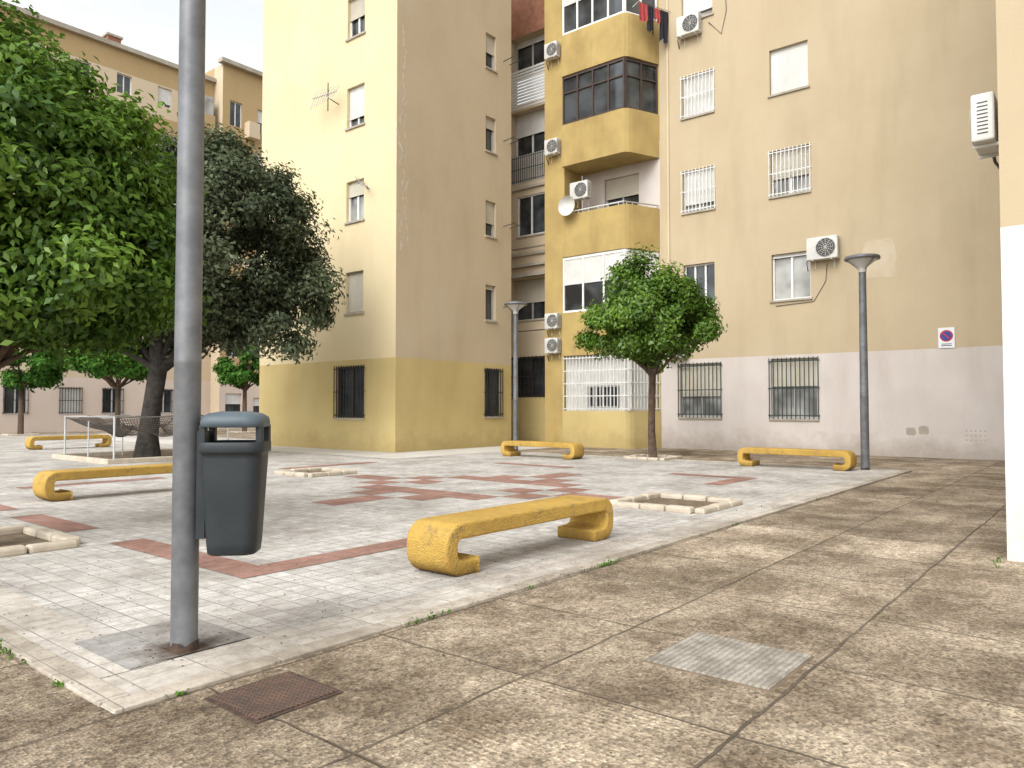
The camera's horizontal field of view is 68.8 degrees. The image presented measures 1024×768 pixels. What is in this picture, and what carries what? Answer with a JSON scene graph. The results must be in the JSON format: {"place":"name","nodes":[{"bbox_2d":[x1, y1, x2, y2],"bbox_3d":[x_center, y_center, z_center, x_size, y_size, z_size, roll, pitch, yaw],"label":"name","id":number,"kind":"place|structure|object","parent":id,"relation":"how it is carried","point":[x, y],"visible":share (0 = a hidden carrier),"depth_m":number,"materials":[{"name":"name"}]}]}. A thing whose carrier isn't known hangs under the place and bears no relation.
{"place":"outdoors","nodes":[
{"label":"outdoors","id":0,"kind":"place"},
{"bbox_2d":[0,1,262,432],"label":"apartment building","id":1,"kind":"structure","parent":0,"point":[233,94],"depth_m":51.88,"materials":[{"name":"paint"}]},
{"bbox_2d":[2,43,261,413],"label":"windows","id":2,"kind":"structure","parent":1,"relation":"in","point":[69,397],"depth_m":50.83,"materials":[{"name":"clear glass"}]},
{"bbox_2d":[2,0,544,104],"label":"sky","id":3,"kind":"structure","parent":0,"point":[234,28],"materials":[{"name":"white"}]},
{"bbox_2d":[0,462,755,577],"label":"red paving","id":4,"kind":"structure","parent":0,"point":[233,567],"depth_m":12.27,"materials":[{"name":"tile"}]},
{"bbox_2d":[0,432,893,713],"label":"plaza paving","id":5,"kind":"structure","parent":0,"point":[110,512],"depth_m":9.97,"materials":[{"name":"tile"}]},
{"bbox_2d":[1,433,39,435],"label":"tree pit","id":6,"kind":"object","parent":5,"relation":"on","point":[27,434],"visible":0.9,"depth_m":41.07,"materials":[{"name":"concrete"}]},
{"bbox_2d":[0,524,80,557],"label":"tree pit","id":7,"kind":"object","parent":5,"relation":"on","point":[17,540],"visible":1,"depth_m":8.52,"materials":[{"name":"stone"}]},
{"bbox_2d":[25,434,111,449],"bbox_3d":[-16.805,2.207,28.420,0.580,0.505,2.850,-1,-2,39],"label":"concrete bench","id":8,"kind":"object","parent":5,"relation":"on","point":[31,440],"visible":1,"depth_m":28.12,"materials":[{"name":"yellow concrete"}]},
{"bbox_2d":[0,587,166,677],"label":"pavement","id":9,"kind":"structure","parent":5,"relation":"on","point":[61,635],"depth_m":5.15,"materials":[{"name":"tile"}]},
{"bbox_2d":[33,463,171,501],"bbox_3d":[-6.901,1.736,13.421,0.580,0.505,2.850,-1,-2,39],"label":"concrete bench","id":10,"kind":"object","parent":5,"relation":"on","point":[43,483],"visible":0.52,"depth_m":12.61,"materials":[{"name":"yellow concrete"}]},
{"bbox_2d":[51,415,228,464],"bbox_3d":[-11.245,1.622,23.067,3.960,1.327,3.960,-1,-2,39],"label":"tree planter fence","id":11,"kind":"object","parent":5,"relation":"on","point":[114,456],"visible":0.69,"depth_m":22.03,"materials":[{"name":"metal"}]},
{"bbox_2d":[74,619,249,668],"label":"concrete base","id":12,"kind":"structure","parent":5,"relation":"on","point":[154,638],"depth_m":4.90,"materials":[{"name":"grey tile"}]},
{"bbox_2d":[169,0,205,652],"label":"street lamp","id":13,"kind":"object","parent":12,"relation":"on","point":[184,638],"visible":0.99,"depth_m":4.77,"materials":[{"name":"metal"}]},
{"bbox_2d":[196,411,270,555],"bbox_3d":[-1.789,0.626,4.798,0.429,0.900,0.360,0,-2,-6],"label":"litter bin","id":14,"kind":"object","parent":13,"relation":"attached to","point":[231,477],"visible":1,"depth_m":4.66,"materials":[{"name":"plastic"}]},
{"bbox_2d":[274,467,356,477],"bbox_3d":[-4.582,2.055,17.456,1.470,0.109,1.470,-1,-2,39],"label":"tree pit","id":15,"kind":"object","parent":5,"relation":"on","point":[311,472],"visible":0.99,"depth_m":17.18,"materials":[{"name":"stone"}]},
{"bbox_2d":[102,470,898,694],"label":"border paving","id":16,"kind":"structure","parent":5,"relation":"on","point":[151,676],"depth_m":5.68,"materials":[{"name":"tile"}]},
{"bbox_2d":[407,495,612,575],"bbox_3d":[0.108,1.567,7.985,0.580,0.505,2.850,-1,-2,39],"label":"concrete bench","id":17,"kind":"object","parent":5,"relation":"on","point":[432,543],"visible":0.99,"depth_m":7.31,"materials":[{"name":"yellow concrete"}]},
{"bbox_2d":[501,440,583,459],"bbox_3d":[0.905,2.043,23.180,2.850,0.505,0.580,-1,-2,39],"label":"concrete bench","id":18,"kind":"object","parent":5,"relation":"on","point":[576,450],"visible":1,"depth_m":22.75,"materials":[{"name":"yellow concrete"}]},
{"bbox_2d":[624,454,681,460],"bbox_3d":[4.266,2.218,22.633,1.370,0.108,1.370,-1,-2,39],"label":"tree pit","id":19,"kind":"object","parent":5,"relation":"on","point":[661,457],"visible":0.91,"depth_m":22.37,"materials":[{"name":"stone"}]},
{"bbox_2d":[610,492,742,513],"bbox_3d":[2.606,1.881,11.874,1.620,0.107,1.620,-1,-2,39],"label":"tree pit","id":20,"kind":"object","parent":5,"relation":"on","point":[684,504],"visible":0.99,"depth_m":11.87,"materials":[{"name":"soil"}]},
{"bbox_2d":[737,447,856,470],"bbox_3d":[7.254,1.917,19.182,2.850,0.505,0.580,-1,-2,39],"label":"concrete bench","id":21,"kind":"object","parent":5,"relation":"on","point":[744,459],"visible":1,"depth_m":18.91,"materials":[{"name":"yellow concrete"}]},
{"bbox_2d":[844,253,880,469],"bbox_3d":[8.785,-0.557,18.685,0.840,5.380,0.840,-1,-2,39],"label":"street lamp","id":22,"kind":"object","parent":5,"relation":"on","point":[862,262],"visible":1,"depth_m":18.60,"materials":[{"name":"metal"}]},
{"bbox_2d":[0,428,1023,767],"bbox_3d":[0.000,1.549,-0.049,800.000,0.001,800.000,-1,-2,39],"label":"ground","id":23,"kind":"structure","parent":0,"point":[838,584],"depth_m":4.38,"materials":[{"name":"beige concrete"}]},
{"bbox_2d":[0,344,68,433],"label":"orange tree","id":24,"kind":"object","parent":23,"relation":"on","point":[42,372],"visible":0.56,"depth_m":41.24,"materials":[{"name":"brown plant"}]},
{"bbox_2d":[61,343,147,431],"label":"orange tree","id":25,"kind":"object","parent":23,"relation":"on","point":[97,368],"visible":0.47,"depth_m":40.76,"materials":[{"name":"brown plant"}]},
{"bbox_2d":[0,0,213,368],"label":"orange tree","id":26,"kind":"object","parent":23,"relation":"on","point":[87,230],"visible":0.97,"depth_m":7.68,"materials":[{"name":"green plant"}]},
{"bbox_2d":[86,122,348,457],"bbox_3d":[-10.367,-2.840,23.338,10.747,10.366,7.408,-1,-2,18],"label":"evergreen oak tree","id":27,"kind":"object","parent":23,"relation":"on","point":[263,302],"visible":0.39,"depth_m":22.40,"materials":[{"name":"green plant"}]},
{"bbox_2d":[212,344,259,431],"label":"orange tree","id":28,"kind":"object","parent":23,"relation":"on","point":[228,372],"visible":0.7,"depth_m":45.79,"materials":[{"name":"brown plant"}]},
{"bbox_2d":[229,431,255,432],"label":"tree pit","id":29,"kind":"object","parent":23,"relation":"on","point":[242,432],"visible":0.82,"depth_m":45.81,"materials":[{"name":"concrete"}]},
{"bbox_2d":[93,437,393,455],"bbox_3d":[-12.704,2.526,31.316,20.700,0.001,2.080,-1,-2,39],"label":"concrete apron side","id":30,"kind":"object","parent":23,"relation":"on","point":[313,450],"visible":0.6,"depth_m":26.82,"materials":[{"name":"beige concrete"}]},
{"bbox_2d":[204,671,343,723],"bbox_3d":[-1.278,1.676,4.022,0.500,0.022,0.530,-1,-2,39],"label":"manhole cover","id":31,"kind":"object","parent":23,"relation":"on","point":[263,700],"visible":1,"depth_m":3.98,"materials":[{"name":"orange metal"}]},
{"bbox_2d":[259,0,510,452],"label":"walls","id":32,"kind":"structure","parent":23,"relation":"on","point":[422,341],"depth_m":27.97,"materials":[{"name":"yellow paint"}]},
{"bbox_2d":[310,83,338,110],"bbox_3d":[-6.870,-10.610,27.927,1.452,1.064,0.666,-1,-2,39],"label":"tv antenna","id":33,"kind":"object","parent":32,"relation":"attached to","point":[328,94],"visible":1,"depth_m":27.74,"materials":[{"name":"black metal"}]},
{"bbox_2d":[355,176,369,190],"bbox_3d":[-5.226,-7.130,26.707,0.816,0.719,0.323,-1,-2,39],"label":"tv antenna","id":34,"kind":"object","parent":32,"relation":"attached to","point":[367,187],"visible":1,"depth_m":26.56,"materials":[{"name":"black metal"}]},
{"bbox_2d":[396,24,408,252],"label":"filled cracks","id":35,"kind":"object","parent":32,"relation":"attached to","point":[404,193],"visible":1,"depth_m":26.22,"materials":[{"name":"paint"}]},
{"bbox_2d":[333,0,502,419],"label":"windows","id":36,"kind":"structure","parent":32,"relation":"attached to","point":[351,391],"depth_m":27.63,"materials":[{"name":"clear glass"}]},
{"bbox_2d":[503,56,519,308],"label":"clothes brackets","id":37,"kind":"object","parent":32,"relation":"attached to","point":[512,142],"visible":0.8,"depth_m":30.45,"materials":[{"name":"black metal"}]},
{"bbox_2d":[348,446,549,458],"bbox_3d":[-1.740,2.374,26.480,2.380,0.001,8.400,-1,-2,39],"label":"concrete apron","id":38,"kind":"object","parent":23,"relation":"on","point":[412,454],"visible":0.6,"depth_m":25.63,"materials":[{"name":"beige concrete"}]},
{"bbox_2d":[504,301,526,450],"bbox_3d":[0.129,-0.293,26.978,0.840,5.380,0.840,-1,-2,39],"label":"street lamp","id":39,"kind":"object","parent":38,"relation":"on","point":[515,306],"visible":0.95,"depth_m":26.90,"materials":[{"name":"metal"}]},
{"bbox_2d":[0,452,911,713],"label":"kerb","id":40,"kind":"structure","parent":23,"relation":"on","point":[92,688],"depth_m":4.77,"materials":[{"name":"stone"}]},
{"bbox_2d":[0,480,1004,756],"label":"weeds","id":41,"kind":"object","parent":23,"relation":"on","point":[478,602],"visible":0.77,"depth_m":6.12,"materials":[{"name":"green plant"}]},
{"bbox_2d":[0,498,1004,696],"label":"weeds","id":42,"kind":"object","parent":23,"relation":"on","point":[182,692],"visible":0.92,"depth_m":5.33,"materials":[{"name":"green plant"}]},
{"bbox_2d":[573,242,727,457],"bbox_3d":[4.231,-0.964,22.801,4.622,6.573,4.091,1,-2,-20],"label":"orange tree","id":43,"kind":"object","parent":23,"relation":"on","point":[661,312],"visible":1,"depth_m":21.97,"materials":[{"name":"green plant"}]},
{"bbox_2d":[642,632,814,692],"bbox_3d":[1.338,1.694,4.609,0.800,0.024,0.760,-1,-2,39],"label":"utility cover","id":44,"kind":"object","parent":23,"relation":"on","point":[753,666],"visible":1,"depth_m":4.54,"materials":[{"name":"metal"}]},
{"bbox_2d":[511,0,1004,460],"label":"walls","id":45,"kind":"structure","parent":23,"relation":"on","point":[876,114],"depth_m":25.09,"materials":[{"name":"beige paint"}]},
{"bbox_2d":[544,40,559,69],"bbox_3d":[1.663,-13.545,30.813,0.700,0.928,0.392,-1,-2,39],"label":"air conditioner unit","id":46,"kind":"object","parent":45,"relation":"attached to","point":[551,51],"visible":1,"depth_m":30.66,"materials":[{"name":"white metal"}]},
{"bbox_2d":[544,137,560,164],"bbox_3d":[1.663,-9.547,30.688,0.700,0.928,0.392,-1,-2,39],"label":"air conditioner unit","id":47,"kind":"object","parent":45,"relation":"attached to","point":[552,147],"visible":1,"depth_m":30.52,"materials":[{"name":"white metal"}]},
{"bbox_2d":[545,313,560,336],"bbox_3d":[1.663,-2.401,30.463,0.700,0.928,0.392,-1,-2,39],"label":"air conditioner unit","id":48,"kind":"object","parent":45,"relation":"attached to","point":[552,320],"visible":1,"depth_m":30.29,"materials":[{"name":"white metal"}]},
{"bbox_2d":[545,337,560,360],"bbox_3d":[1.663,-1.401,30.432,0.700,0.928,0.392,-1,-2,39],"label":"air conditioner unit","id":49,"kind":"object","parent":45,"relation":"attached to","point":[552,345],"visible":1,"depth_m":30.26,"materials":[{"name":"white metal"}]},
{"bbox_2d":[570,180,590,209],"bbox_3d":[2.755,-7.650,30.255,0.923,1.008,0.392,-1,-2,39],"label":"air conditioner unit","id":50,"kind":"object","parent":45,"relation":"attached to","point":[580,190],"visible":0.97,"depth_m":30.05,"materials":[{"name":"white metal"}]},
{"bbox_2d":[561,13,660,448],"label":"balconies","id":51,"kind":"structure","parent":45,"relation":"attached to","point":[621,137],"depth_m":29.10,"materials":[{"name":"paint"}]},
{"bbox_2d":[558,196,574,215],"bbox_3d":[2.162,-7.081,29.692,0.480,0.800,0.644,0,-2,-14],"label":"satellite dish","id":52,"kind":"object","parent":51,"relation":"attached to","point":[566,205],"visible":1,"depth_m":29.83,"materials":[{"name":"white metal"}]},
{"bbox_2d":[562,0,658,312],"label":"glazed enclosures","id":53,"kind":"object","parent":51,"relation":"attached to","point":[622,82],"visible":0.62,"depth_m":29.36,"materials":[{"name":"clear glass"}]},
{"bbox_2d":[563,200,660,410],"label":"balcony grilles","id":54,"kind":"object","parent":51,"relation":"on","point":[603,384],"visible":0.84,"depth_m":29.00,"materials":[{"name":"white metal"}]},
{"bbox_2d":[633,0,671,43],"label":"hanging laundry","id":55,"kind":"object","parent":45,"relation":"hanging from","point":[648,13],"visible":1,"depth_m":28.68,"materials":[{"name":"red fabric"}]},
{"bbox_2d":[511,0,819,420],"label":"windows","id":56,"kind":"structure","parent":45,"relation":"attached to","point":[795,394],"depth_m":28.21,"materials":[{"name":"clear glass"}]},
{"bbox_2d":[676,11,701,48],"bbox_3d":[6.697,-13.436,28.392,0.976,1.058,0.392,-1,-2,39],"label":"air conditioner unit","id":57,"kind":"object","parent":45,"relation":"attached to","point":[689,25],"visible":1,"depth_m":28.22,"materials":[{"name":"white metal"}]},
{"bbox_2d":[806,235,839,270],"bbox_3d":[10.404,-4.385,25.093,1.082,1.058,0.392,-1,-2,39],"label":"air conditioner unit","id":58,"kind":"object","parent":45,"relation":"attached to","point":[823,248],"visible":1,"depth_m":24.92,"materials":[{"name":"white metal"}]},
{"bbox_2d":[666,0,985,440],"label":"wall marks and cables","id":59,"kind":"structure","parent":45,"relation":"attached to","point":[884,264],"depth_m":24.23,"materials":[{"name":"paint"}]},
{"bbox_2d":[938,327,954,347],"bbox_3d":[13.279,-1.413,22.865,0.440,0.620,0.029,-1,-2,39],"label":"no parking sign","id":60,"kind":"object","parent":45,"relation":"attached to","point":[946,337],"visible":1,"depth_m":22.85,"materials":[{"name":"white metal"}]},
{"bbox_2d":[996,0,1023,561],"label":"apartment building","id":61,"kind":"structure","parent":0,"point":[1010,44],"depth_m":7.62,"materials":[{"name":"white paint"}]},
{"bbox_2d":[970,91,998,168],"bbox_3d":[5.324,-2.716,8.323,0.312,0.828,0.764,-1,-2,39],"label":"air conditioner unit","id":62,"kind":"object","parent":61,"relation":"attached to","point":[984,124],"visible":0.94,"depth_m":8.08,"materials":[{"name":"white metal"}]}
]}

